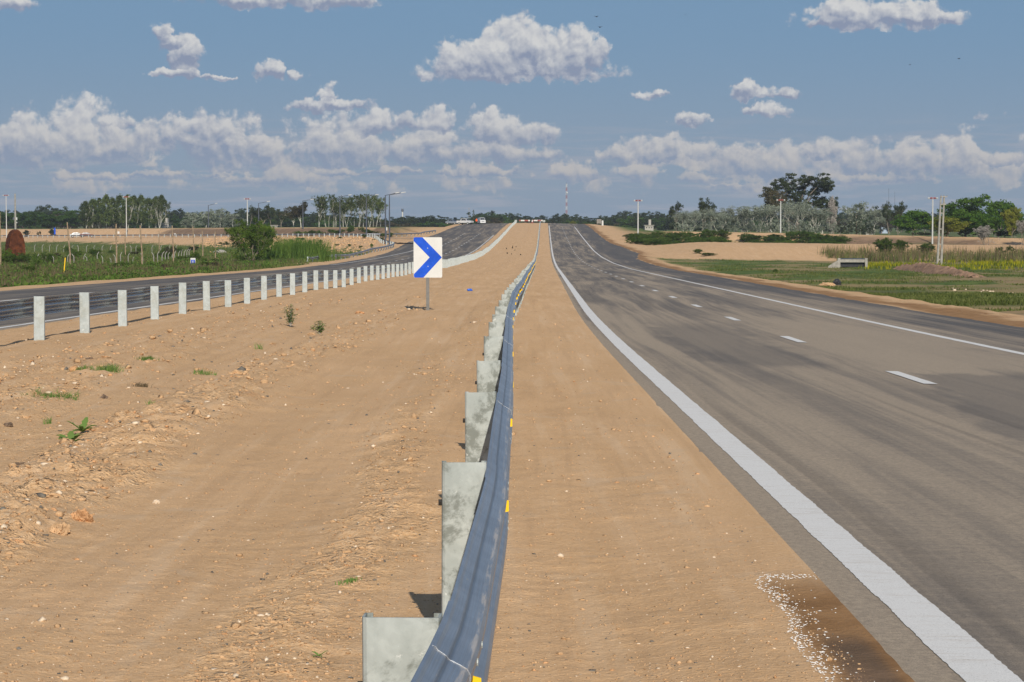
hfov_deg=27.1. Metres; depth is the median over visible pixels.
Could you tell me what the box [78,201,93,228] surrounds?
poplar
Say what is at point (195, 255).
shrub
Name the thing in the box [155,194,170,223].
poplar
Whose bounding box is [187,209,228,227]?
silver tree
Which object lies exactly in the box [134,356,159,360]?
grass tuft
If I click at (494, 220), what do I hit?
hedge tree
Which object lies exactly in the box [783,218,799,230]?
hedge tree
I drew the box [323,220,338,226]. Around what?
hedge tree
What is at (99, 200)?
poplar
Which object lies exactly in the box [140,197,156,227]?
poplar
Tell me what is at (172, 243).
wooden pole
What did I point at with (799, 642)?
paint splatter
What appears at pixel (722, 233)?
shrub
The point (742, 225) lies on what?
hedge tree
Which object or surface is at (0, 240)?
wooden pole
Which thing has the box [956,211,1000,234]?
round tree
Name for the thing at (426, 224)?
hedge tree
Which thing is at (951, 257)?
green reeds
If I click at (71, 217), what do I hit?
broad tree
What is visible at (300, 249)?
reed clump
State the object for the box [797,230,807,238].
shrub
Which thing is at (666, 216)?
tree
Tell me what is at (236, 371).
clod
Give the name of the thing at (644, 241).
shrub
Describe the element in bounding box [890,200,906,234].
eucalyptus
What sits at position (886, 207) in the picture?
eucalyptus
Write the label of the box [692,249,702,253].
shrub
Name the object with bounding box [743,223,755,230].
silver bush
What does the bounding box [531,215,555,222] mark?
tree
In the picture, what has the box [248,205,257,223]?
eucalyptus
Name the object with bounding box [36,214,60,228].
broad tree
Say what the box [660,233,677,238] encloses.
shrub
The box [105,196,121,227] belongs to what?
poplar
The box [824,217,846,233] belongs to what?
hedge tree
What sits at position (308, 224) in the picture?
hedge tree
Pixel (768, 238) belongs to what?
shrub
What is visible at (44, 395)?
grass tuft
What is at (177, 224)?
hedge tree
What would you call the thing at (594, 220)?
tree
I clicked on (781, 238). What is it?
shrub
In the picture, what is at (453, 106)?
sky
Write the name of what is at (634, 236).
shrub
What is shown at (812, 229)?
silver bush
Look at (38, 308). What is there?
guardrail
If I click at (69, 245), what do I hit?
wooden pole
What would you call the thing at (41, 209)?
tree
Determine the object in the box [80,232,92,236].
car
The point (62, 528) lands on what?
clod
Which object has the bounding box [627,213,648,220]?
tree
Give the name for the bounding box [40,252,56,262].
shrub
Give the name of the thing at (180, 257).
shrub
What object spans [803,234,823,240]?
shrub
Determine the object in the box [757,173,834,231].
giant eucalyptus
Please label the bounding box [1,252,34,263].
shrub
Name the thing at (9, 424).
clod
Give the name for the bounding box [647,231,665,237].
shrub
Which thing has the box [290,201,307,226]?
brown eucalyptus
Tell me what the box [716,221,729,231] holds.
silver bush
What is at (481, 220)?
white van
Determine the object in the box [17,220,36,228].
hedge tree
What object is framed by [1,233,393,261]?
guardrail
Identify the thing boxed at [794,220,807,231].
silver bush
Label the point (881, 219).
silver tree
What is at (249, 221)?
hedge tree
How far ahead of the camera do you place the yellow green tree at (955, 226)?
417.76 m
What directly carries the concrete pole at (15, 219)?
on the ground at (488, 281)
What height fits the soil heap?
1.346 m
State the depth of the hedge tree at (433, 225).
930.66 m
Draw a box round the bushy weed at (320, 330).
[310,321,326,333]
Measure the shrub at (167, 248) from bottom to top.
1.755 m
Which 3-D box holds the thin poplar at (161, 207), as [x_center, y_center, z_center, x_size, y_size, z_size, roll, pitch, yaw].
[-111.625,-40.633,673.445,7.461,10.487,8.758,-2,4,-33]
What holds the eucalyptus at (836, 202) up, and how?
on the ground at (488, 281)
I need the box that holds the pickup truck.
[456,218,473,223]
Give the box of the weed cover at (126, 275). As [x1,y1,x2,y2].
[0,253,331,286]
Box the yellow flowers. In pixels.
[858,258,1023,270]
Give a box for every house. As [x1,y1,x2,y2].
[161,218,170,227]
[643,220,653,230]
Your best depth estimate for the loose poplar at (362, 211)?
607.75 m
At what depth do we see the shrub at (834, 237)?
416.12 m
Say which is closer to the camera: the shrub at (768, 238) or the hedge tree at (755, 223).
the shrub at (768, 238)
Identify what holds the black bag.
on the ground at (488, 281)
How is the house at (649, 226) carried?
on the ground at (488, 281)
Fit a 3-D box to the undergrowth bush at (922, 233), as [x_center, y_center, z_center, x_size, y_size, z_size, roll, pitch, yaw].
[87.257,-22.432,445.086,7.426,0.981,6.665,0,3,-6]
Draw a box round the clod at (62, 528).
[49,522,70,535]
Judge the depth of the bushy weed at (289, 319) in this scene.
44.59 m
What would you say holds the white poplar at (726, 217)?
on the ground at (488, 281)
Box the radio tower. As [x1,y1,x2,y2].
[566,182,567,213]
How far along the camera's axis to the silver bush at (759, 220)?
495.50 m
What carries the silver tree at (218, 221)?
on the ground at (488, 281)
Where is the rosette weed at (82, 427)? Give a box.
[68,417,96,431]
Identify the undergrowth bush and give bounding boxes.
[664,222,678,230]
[833,224,851,233]
[861,223,879,234]
[914,232,931,235]
[944,229,975,236]
[968,229,1020,237]
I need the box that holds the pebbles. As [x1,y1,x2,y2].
[0,293,870,681]
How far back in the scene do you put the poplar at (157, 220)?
700.03 m
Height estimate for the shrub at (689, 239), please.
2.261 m
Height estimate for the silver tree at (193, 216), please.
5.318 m
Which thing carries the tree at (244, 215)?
on the ground at (488, 281)
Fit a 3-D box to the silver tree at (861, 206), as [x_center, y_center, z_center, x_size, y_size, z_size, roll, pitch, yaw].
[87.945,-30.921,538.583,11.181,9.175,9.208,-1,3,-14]
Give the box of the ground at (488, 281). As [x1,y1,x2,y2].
[0,223,1023,681]
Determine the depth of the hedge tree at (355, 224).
869.30 m
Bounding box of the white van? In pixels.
[477,218,485,223]
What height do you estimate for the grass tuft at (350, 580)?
0.059 m
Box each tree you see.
[0,212,22,228]
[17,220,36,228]
[18,211,46,228]
[34,206,51,220]
[35,205,58,214]
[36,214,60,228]
[37,221,57,228]
[49,210,82,228]
[52,208,72,227]
[57,217,77,228]
[88,217,104,227]
[100,216,120,227]
[120,217,136,227]
[127,220,148,227]
[137,221,154,227]
[166,209,185,225]
[169,215,193,227]
[180,212,205,226]
[180,219,194,226]
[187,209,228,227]
[187,220,207,227]
[205,221,227,227]
[209,209,230,226]
[218,212,248,227]
[222,218,249,227]
[233,208,249,218]
[245,216,257,224]
[259,217,276,225]
[266,217,283,224]
[280,218,299,226]
[289,217,309,226]
[301,218,315,226]
[308,211,329,226]
[311,220,329,226]
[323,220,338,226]
[341,221,365,226]
[347,218,367,222]
[352,222,372,226]
[367,221,391,226]
[395,217,419,225]
[397,223,415,226]
[411,216,438,224]
[417,221,434,226]
[426,215,451,226]
[428,219,439,226]
[430,219,453,224]
[436,222,449,226]
[476,212,495,217]
[481,218,499,223]
[482,210,503,221]
[493,213,507,221]
[509,216,526,221]
[521,217,538,221]
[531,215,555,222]
[549,213,567,222]
[562,216,577,222]
[574,216,590,223]
[593,215,606,222]
[596,218,613,225]
[603,215,620,222]
[616,218,627,226]
[620,213,634,219]
[620,216,644,227]
[624,218,647,228]
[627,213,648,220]
[639,220,658,228]
[643,211,660,219]
[649,217,665,229]
[655,213,665,221]
[655,220,676,230]
[663,214,678,229]
[663,219,675,230]
[685,221,706,230]
[729,216,757,231]
[735,221,752,231]
[750,221,765,231]
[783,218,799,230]
[805,220,823,231]
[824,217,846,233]
[826,212,849,232]
[838,201,878,234]
[840,206,862,233]
[846,218,865,233]
[861,206,886,234]
[872,217,892,233]
[885,217,895,232]
[890,209,937,235]
[929,215,971,236]
[937,194,998,236]
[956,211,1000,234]
[970,225,999,244]
[981,199,1023,237]
[1000,206,1022,235]
[1005,220,1023,244]
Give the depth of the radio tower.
1497.01 m
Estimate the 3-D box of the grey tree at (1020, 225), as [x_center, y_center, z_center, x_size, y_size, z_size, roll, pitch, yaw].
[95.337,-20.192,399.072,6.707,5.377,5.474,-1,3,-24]
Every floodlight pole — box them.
[3,195,8,237]
[123,196,129,234]
[244,198,250,224]
[634,200,642,233]
[776,199,784,232]
[928,197,937,243]
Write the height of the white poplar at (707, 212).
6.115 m
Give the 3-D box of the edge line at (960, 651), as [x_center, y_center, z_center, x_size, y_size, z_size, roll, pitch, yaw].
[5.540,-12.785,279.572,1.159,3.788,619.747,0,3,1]
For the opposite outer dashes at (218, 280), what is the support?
on the opposite road at (469, 232)
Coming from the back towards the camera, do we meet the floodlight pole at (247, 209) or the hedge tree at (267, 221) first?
the hedge tree at (267, 221)
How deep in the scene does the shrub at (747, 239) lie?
425.31 m
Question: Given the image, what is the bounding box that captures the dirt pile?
[819,282,834,285]
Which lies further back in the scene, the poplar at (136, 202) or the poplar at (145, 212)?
the poplar at (136, 202)
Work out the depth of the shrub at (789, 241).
399.37 m
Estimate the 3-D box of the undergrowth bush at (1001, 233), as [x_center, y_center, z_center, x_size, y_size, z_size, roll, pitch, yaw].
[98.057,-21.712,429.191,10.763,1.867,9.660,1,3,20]
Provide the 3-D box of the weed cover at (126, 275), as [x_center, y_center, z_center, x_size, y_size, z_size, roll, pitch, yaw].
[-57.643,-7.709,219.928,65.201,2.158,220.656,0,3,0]
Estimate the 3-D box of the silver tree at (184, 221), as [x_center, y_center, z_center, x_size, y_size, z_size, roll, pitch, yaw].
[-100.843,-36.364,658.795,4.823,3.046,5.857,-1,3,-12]
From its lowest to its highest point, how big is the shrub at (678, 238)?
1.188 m
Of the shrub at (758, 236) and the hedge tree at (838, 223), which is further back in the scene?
the hedge tree at (838, 223)
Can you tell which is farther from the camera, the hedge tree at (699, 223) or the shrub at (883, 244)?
the hedge tree at (699, 223)
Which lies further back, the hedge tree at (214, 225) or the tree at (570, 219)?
the tree at (570, 219)
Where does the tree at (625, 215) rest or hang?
on the ground at (488, 281)
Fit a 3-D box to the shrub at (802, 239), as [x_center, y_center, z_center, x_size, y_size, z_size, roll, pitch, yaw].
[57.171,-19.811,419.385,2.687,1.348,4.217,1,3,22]
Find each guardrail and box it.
[0,221,516,339]
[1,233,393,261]
[342,230,435,236]
[358,221,540,681]
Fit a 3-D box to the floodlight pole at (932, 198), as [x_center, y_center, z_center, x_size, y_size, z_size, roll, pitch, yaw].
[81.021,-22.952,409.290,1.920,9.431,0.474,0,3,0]
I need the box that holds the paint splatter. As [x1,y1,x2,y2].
[755,572,897,681]
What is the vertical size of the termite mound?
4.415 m
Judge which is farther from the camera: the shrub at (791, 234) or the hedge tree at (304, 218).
the hedge tree at (304, 218)
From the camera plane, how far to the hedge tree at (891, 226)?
942.38 m
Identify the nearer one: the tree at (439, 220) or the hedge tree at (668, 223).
the hedge tree at (668, 223)
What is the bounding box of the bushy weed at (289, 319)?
[282,304,297,325]
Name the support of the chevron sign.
on the ground at (488, 281)
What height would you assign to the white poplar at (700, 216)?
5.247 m
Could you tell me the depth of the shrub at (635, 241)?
411.24 m
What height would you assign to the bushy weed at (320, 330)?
0.245 m
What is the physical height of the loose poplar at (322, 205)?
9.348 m
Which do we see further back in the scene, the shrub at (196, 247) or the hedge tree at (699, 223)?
the hedge tree at (699, 223)
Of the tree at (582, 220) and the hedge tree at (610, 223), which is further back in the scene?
the tree at (582, 220)
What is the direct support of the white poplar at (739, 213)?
on the ground at (488, 281)
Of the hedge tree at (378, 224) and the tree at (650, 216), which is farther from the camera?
the tree at (650, 216)
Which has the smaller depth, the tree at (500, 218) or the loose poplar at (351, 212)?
the loose poplar at (351, 212)
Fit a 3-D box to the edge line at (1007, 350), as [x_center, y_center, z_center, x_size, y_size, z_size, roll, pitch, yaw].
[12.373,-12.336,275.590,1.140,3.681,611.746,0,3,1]
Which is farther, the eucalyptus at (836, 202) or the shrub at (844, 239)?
the eucalyptus at (836, 202)
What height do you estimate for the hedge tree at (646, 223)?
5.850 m
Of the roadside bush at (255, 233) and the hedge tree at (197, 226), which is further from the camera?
the hedge tree at (197, 226)
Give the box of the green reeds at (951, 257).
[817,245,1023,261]
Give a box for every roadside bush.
[213,217,282,261]
[250,222,275,260]
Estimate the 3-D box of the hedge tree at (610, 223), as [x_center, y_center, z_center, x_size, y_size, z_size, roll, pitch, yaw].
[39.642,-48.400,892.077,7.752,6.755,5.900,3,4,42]
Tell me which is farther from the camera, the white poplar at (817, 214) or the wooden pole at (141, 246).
the white poplar at (817, 214)
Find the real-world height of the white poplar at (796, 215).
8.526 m
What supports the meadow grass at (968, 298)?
on the ground at (488, 281)
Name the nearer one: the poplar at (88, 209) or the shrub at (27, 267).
the shrub at (27, 267)
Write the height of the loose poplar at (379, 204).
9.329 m
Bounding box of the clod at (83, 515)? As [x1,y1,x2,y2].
[70,508,93,522]
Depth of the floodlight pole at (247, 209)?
588.77 m
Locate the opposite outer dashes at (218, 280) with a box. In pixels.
[4,234,462,300]
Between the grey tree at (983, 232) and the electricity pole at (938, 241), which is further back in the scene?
the grey tree at (983, 232)
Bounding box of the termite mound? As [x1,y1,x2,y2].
[5,229,25,256]
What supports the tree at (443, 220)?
on the ground at (488, 281)
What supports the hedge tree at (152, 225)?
on the ground at (488, 281)
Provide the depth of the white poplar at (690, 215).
498.00 m
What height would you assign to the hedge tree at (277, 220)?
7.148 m
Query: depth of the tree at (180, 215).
1114.81 m
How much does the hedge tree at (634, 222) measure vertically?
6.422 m
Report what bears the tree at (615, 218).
on the ground at (488, 281)
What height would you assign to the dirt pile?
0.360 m
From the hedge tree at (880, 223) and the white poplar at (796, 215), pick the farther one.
the hedge tree at (880, 223)
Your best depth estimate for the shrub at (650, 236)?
432.16 m
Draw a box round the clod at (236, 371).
[228,369,243,374]
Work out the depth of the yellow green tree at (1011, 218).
418.77 m
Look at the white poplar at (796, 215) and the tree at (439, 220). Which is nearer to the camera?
the white poplar at (796, 215)
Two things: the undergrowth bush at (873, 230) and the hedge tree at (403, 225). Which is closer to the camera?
the undergrowth bush at (873, 230)
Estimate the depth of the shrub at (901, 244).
309.86 m
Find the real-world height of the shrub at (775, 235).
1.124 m
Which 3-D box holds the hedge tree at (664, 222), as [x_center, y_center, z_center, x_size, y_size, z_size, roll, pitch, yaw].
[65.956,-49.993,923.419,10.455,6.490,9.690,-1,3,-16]
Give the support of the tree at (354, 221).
on the ground at (488, 281)
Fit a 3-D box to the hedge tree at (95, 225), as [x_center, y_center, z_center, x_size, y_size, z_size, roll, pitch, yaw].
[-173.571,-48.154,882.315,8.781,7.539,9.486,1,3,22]
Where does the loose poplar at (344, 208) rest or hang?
on the ground at (488, 281)
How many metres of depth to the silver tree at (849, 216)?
538.68 m
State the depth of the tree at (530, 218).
1099.48 m
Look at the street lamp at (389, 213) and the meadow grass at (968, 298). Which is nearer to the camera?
the meadow grass at (968, 298)
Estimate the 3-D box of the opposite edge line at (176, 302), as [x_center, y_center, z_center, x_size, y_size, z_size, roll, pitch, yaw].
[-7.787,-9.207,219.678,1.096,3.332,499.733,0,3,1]
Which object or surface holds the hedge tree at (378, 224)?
on the ground at (488, 281)
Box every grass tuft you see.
[16,386,82,399]
[42,417,50,423]
[64,364,102,371]
[91,363,127,372]
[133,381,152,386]
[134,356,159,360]
[193,368,216,374]
[335,577,361,584]
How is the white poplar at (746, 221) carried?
on the ground at (488, 281)
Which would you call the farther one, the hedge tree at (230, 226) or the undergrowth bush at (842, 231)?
the hedge tree at (230, 226)
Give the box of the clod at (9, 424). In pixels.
[3,422,13,426]
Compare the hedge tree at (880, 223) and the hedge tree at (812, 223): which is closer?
the hedge tree at (812, 223)
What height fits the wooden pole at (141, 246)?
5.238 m
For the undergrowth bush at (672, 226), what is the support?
on the ground at (488, 281)
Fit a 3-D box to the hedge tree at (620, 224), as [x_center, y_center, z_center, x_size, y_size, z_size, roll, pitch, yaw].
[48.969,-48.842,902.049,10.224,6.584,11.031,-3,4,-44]
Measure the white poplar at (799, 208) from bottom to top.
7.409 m
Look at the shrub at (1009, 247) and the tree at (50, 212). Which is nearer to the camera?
the shrub at (1009, 247)
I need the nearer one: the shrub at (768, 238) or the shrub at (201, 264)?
the shrub at (201, 264)
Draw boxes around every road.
[0,223,508,329]
[1,237,413,238]
[548,223,1023,681]
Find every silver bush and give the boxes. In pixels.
[674,222,688,230]
[681,221,696,230]
[697,222,709,229]
[706,221,718,230]
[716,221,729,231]
[726,221,742,231]
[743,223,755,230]
[748,219,762,231]
[758,221,773,230]
[771,219,785,230]
[785,222,800,231]
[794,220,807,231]
[806,223,821,231]
[815,220,829,231]
[828,222,839,231]
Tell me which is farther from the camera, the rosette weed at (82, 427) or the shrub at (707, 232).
the shrub at (707, 232)
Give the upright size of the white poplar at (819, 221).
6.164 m
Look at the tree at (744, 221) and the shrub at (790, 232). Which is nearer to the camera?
the shrub at (790, 232)
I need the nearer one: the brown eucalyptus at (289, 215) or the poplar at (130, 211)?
the brown eucalyptus at (289, 215)
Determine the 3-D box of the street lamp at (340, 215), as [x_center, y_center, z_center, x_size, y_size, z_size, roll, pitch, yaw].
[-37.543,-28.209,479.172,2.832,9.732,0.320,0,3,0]
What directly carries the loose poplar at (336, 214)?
on the ground at (488, 281)
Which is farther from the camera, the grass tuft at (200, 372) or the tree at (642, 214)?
the tree at (642, 214)
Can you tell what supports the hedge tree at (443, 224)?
on the ground at (488, 281)
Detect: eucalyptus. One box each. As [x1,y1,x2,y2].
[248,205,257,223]
[250,208,273,223]
[264,203,275,224]
[274,209,287,223]
[279,205,297,226]
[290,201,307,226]
[668,201,683,224]
[698,198,711,227]
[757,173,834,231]
[762,186,790,223]
[825,196,839,233]
[878,201,891,234]
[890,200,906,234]
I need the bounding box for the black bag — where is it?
[833,278,840,284]
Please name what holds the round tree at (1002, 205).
on the ground at (488, 281)
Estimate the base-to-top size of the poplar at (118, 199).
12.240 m
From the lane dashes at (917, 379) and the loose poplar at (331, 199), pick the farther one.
the loose poplar at (331, 199)
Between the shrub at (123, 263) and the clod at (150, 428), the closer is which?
the clod at (150, 428)
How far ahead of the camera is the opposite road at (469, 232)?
136.02 m
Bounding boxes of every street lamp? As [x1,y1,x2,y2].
[302,199,312,228]
[339,194,351,232]
[366,194,378,236]
[385,192,398,243]
[389,192,404,244]
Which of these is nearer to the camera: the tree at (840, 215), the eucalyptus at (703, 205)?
the eucalyptus at (703, 205)
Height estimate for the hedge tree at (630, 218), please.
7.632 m
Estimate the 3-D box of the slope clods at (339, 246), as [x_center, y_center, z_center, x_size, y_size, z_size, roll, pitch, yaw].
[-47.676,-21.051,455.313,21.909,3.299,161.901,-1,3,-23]
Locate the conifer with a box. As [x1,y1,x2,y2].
[843,213,869,233]
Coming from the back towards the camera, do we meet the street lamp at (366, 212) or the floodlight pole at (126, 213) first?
the floodlight pole at (126, 213)
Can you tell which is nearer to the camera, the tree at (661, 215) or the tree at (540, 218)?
the tree at (540, 218)
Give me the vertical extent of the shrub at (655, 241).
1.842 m
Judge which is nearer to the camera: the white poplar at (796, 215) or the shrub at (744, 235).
the shrub at (744, 235)
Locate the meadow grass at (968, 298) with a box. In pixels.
[657,258,1023,311]
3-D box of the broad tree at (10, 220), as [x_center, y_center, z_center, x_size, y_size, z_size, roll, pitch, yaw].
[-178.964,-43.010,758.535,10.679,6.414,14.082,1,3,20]
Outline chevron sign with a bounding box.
[414,237,441,309]
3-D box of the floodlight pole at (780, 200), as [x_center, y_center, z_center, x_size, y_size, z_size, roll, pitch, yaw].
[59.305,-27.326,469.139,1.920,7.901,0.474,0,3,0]
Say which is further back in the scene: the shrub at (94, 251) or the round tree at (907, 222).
the round tree at (907, 222)
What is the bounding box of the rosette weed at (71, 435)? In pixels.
[57,431,82,440]
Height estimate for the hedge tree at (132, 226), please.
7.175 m
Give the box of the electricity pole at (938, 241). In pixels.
[936,195,946,264]
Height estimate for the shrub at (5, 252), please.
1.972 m
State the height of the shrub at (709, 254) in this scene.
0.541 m
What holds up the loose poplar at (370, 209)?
on the ground at (488, 281)
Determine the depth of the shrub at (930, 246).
305.53 m
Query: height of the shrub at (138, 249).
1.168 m
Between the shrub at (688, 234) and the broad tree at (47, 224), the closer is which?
the shrub at (688, 234)
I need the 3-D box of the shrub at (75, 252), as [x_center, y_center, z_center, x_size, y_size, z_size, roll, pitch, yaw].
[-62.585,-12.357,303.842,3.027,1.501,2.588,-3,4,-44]
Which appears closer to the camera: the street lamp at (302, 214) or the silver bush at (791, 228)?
the silver bush at (791, 228)
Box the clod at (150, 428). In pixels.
[140,424,155,431]
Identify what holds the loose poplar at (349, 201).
on the ground at (488, 281)
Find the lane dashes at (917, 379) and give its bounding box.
[566,237,936,383]
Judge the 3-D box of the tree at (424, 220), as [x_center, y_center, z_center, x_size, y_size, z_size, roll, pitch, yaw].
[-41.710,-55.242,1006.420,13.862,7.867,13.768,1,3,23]
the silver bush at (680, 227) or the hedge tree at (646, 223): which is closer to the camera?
the silver bush at (680, 227)
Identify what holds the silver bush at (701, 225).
on the ground at (488, 281)
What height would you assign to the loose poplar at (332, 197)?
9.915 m
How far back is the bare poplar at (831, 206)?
518.60 m
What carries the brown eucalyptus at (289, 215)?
on the ground at (488, 281)
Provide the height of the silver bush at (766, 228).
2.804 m
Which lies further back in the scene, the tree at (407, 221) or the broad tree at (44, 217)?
the tree at (407, 221)
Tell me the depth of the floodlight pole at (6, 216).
638.80 m
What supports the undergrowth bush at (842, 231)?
on the ground at (488, 281)
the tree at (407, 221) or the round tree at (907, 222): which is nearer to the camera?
the round tree at (907, 222)
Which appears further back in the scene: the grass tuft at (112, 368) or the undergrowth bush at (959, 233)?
the undergrowth bush at (959, 233)
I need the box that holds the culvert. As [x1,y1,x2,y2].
[828,258,867,267]
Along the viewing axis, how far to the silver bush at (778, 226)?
495.35 m
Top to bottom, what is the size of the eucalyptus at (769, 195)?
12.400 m
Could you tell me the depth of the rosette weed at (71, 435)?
17.73 m
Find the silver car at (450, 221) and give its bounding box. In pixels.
[445,220,457,223]
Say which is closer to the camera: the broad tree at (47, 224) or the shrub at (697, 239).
the shrub at (697, 239)
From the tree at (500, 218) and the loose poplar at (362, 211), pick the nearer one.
the loose poplar at (362, 211)
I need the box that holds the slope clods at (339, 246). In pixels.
[191,236,377,253]
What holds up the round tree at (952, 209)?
on the ground at (488, 281)
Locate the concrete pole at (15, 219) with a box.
[13,194,16,228]
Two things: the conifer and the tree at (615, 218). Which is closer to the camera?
the conifer
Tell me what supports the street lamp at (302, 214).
on the ground at (488, 281)
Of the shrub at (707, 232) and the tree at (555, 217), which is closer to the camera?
the shrub at (707, 232)
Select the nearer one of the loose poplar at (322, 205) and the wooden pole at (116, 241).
the wooden pole at (116, 241)
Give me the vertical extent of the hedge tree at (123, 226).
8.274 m
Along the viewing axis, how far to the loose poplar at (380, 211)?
608.24 m
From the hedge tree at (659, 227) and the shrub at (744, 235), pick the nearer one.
the shrub at (744, 235)
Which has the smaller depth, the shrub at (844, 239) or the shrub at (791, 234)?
the shrub at (844, 239)
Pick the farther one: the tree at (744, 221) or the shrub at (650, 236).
the tree at (744, 221)
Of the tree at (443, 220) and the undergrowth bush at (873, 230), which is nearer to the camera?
the undergrowth bush at (873, 230)
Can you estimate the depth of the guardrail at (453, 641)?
7.39 m
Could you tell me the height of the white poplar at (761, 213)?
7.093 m
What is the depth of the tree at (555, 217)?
1037.67 m
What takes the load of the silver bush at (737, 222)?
on the ground at (488, 281)
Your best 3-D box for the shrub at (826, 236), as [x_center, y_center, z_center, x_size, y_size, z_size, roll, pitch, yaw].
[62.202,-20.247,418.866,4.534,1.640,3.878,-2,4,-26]
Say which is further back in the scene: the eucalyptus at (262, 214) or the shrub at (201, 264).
the eucalyptus at (262, 214)
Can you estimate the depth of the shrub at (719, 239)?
405.80 m
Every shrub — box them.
[1,248,11,257]
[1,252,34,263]
[20,265,34,271]
[31,254,42,267]
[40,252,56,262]
[63,246,73,253]
[64,249,86,257]
[89,249,102,255]
[111,262,129,266]
[133,247,145,251]
[163,246,177,252]
[171,255,191,259]
[187,246,198,251]
[191,251,200,259]
[194,261,218,265]
[625,239,642,243]
[628,233,639,237]
[639,234,658,237]
[640,237,654,244]
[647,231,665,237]
[648,237,666,244]
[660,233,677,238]
[670,236,684,240]
[679,231,695,237]
[684,236,701,242]
[692,237,704,241]
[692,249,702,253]
[697,229,716,237]
[700,253,715,255]
[709,236,731,241]
[715,229,731,238]
[737,233,753,241]
[739,238,755,241]
[749,235,762,239]
[758,236,775,241]
[762,234,782,236]
[772,236,792,240]
[780,240,797,242]
[784,230,800,238]
[785,233,798,236]
[794,232,815,239]
[794,238,806,241]
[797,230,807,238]
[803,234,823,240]
[815,234,832,239]
[831,235,847,240]
[831,236,854,243]
[868,237,899,252]
[890,239,916,251]
[910,243,936,253]
[996,245,1017,253]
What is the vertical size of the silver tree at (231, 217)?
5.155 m
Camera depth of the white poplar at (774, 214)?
506.84 m
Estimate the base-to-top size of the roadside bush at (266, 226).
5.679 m
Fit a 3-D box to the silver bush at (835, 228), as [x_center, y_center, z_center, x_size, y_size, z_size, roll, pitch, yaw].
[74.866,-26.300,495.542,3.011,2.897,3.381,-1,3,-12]
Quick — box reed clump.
[246,236,343,261]
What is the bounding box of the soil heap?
[893,262,984,277]
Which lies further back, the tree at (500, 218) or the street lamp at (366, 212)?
the tree at (500, 218)
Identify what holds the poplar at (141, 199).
on the ground at (488, 281)
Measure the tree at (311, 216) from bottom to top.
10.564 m
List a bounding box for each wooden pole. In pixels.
[0,219,0,262]
[67,222,70,263]
[115,224,116,262]
[140,225,142,263]
[172,226,173,260]
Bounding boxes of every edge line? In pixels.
[0,235,493,327]
[549,226,1022,681]
[575,228,1023,354]
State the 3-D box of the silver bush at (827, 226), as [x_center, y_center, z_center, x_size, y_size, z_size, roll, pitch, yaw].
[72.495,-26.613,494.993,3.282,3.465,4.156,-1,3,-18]
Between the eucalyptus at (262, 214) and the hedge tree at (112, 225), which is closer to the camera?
the eucalyptus at (262, 214)
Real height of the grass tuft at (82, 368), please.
0.186 m
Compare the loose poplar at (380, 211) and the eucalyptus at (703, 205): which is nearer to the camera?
the eucalyptus at (703, 205)
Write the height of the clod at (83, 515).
0.096 m
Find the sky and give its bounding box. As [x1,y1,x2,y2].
[0,0,1023,220]
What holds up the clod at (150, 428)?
on the ground at (488, 281)
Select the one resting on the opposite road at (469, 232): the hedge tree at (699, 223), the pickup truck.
the pickup truck
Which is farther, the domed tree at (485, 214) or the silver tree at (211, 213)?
the domed tree at (485, 214)
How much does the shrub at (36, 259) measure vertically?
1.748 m
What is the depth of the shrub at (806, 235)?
421.72 m
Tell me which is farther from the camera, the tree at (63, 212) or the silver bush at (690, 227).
the tree at (63, 212)
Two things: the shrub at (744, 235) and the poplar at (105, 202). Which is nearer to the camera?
the shrub at (744, 235)
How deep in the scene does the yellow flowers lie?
249.08 m
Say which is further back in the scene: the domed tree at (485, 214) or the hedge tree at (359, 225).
the domed tree at (485, 214)
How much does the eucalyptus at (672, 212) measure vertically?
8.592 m
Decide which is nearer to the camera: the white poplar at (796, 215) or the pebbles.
the pebbles
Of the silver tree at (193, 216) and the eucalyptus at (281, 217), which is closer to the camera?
the silver tree at (193, 216)
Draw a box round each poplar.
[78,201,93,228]
[86,198,101,228]
[91,198,104,228]
[97,193,114,228]
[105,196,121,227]
[111,193,124,225]
[118,194,135,227]
[129,194,142,227]
[135,194,149,227]
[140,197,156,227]
[148,196,163,226]
[149,196,173,227]
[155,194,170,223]
[312,195,328,225]
[317,194,336,226]
[328,199,338,226]
[329,197,338,226]
[335,201,354,226]
[337,195,356,223]
[349,196,358,223]
[351,194,371,221]
[357,193,372,226]
[362,195,378,226]
[367,195,384,225]
[375,199,388,226]
[670,210,701,230]
[676,210,706,230]
[682,208,728,229]
[703,211,732,230]
[711,206,755,231]
[738,215,755,231]
[739,204,779,231]
[746,204,798,231]
[771,203,816,230]
[777,199,810,230]
[782,206,842,232]
[807,210,849,233]
[826,195,837,229]
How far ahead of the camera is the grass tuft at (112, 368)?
27.04 m
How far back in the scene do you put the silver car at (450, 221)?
666.49 m

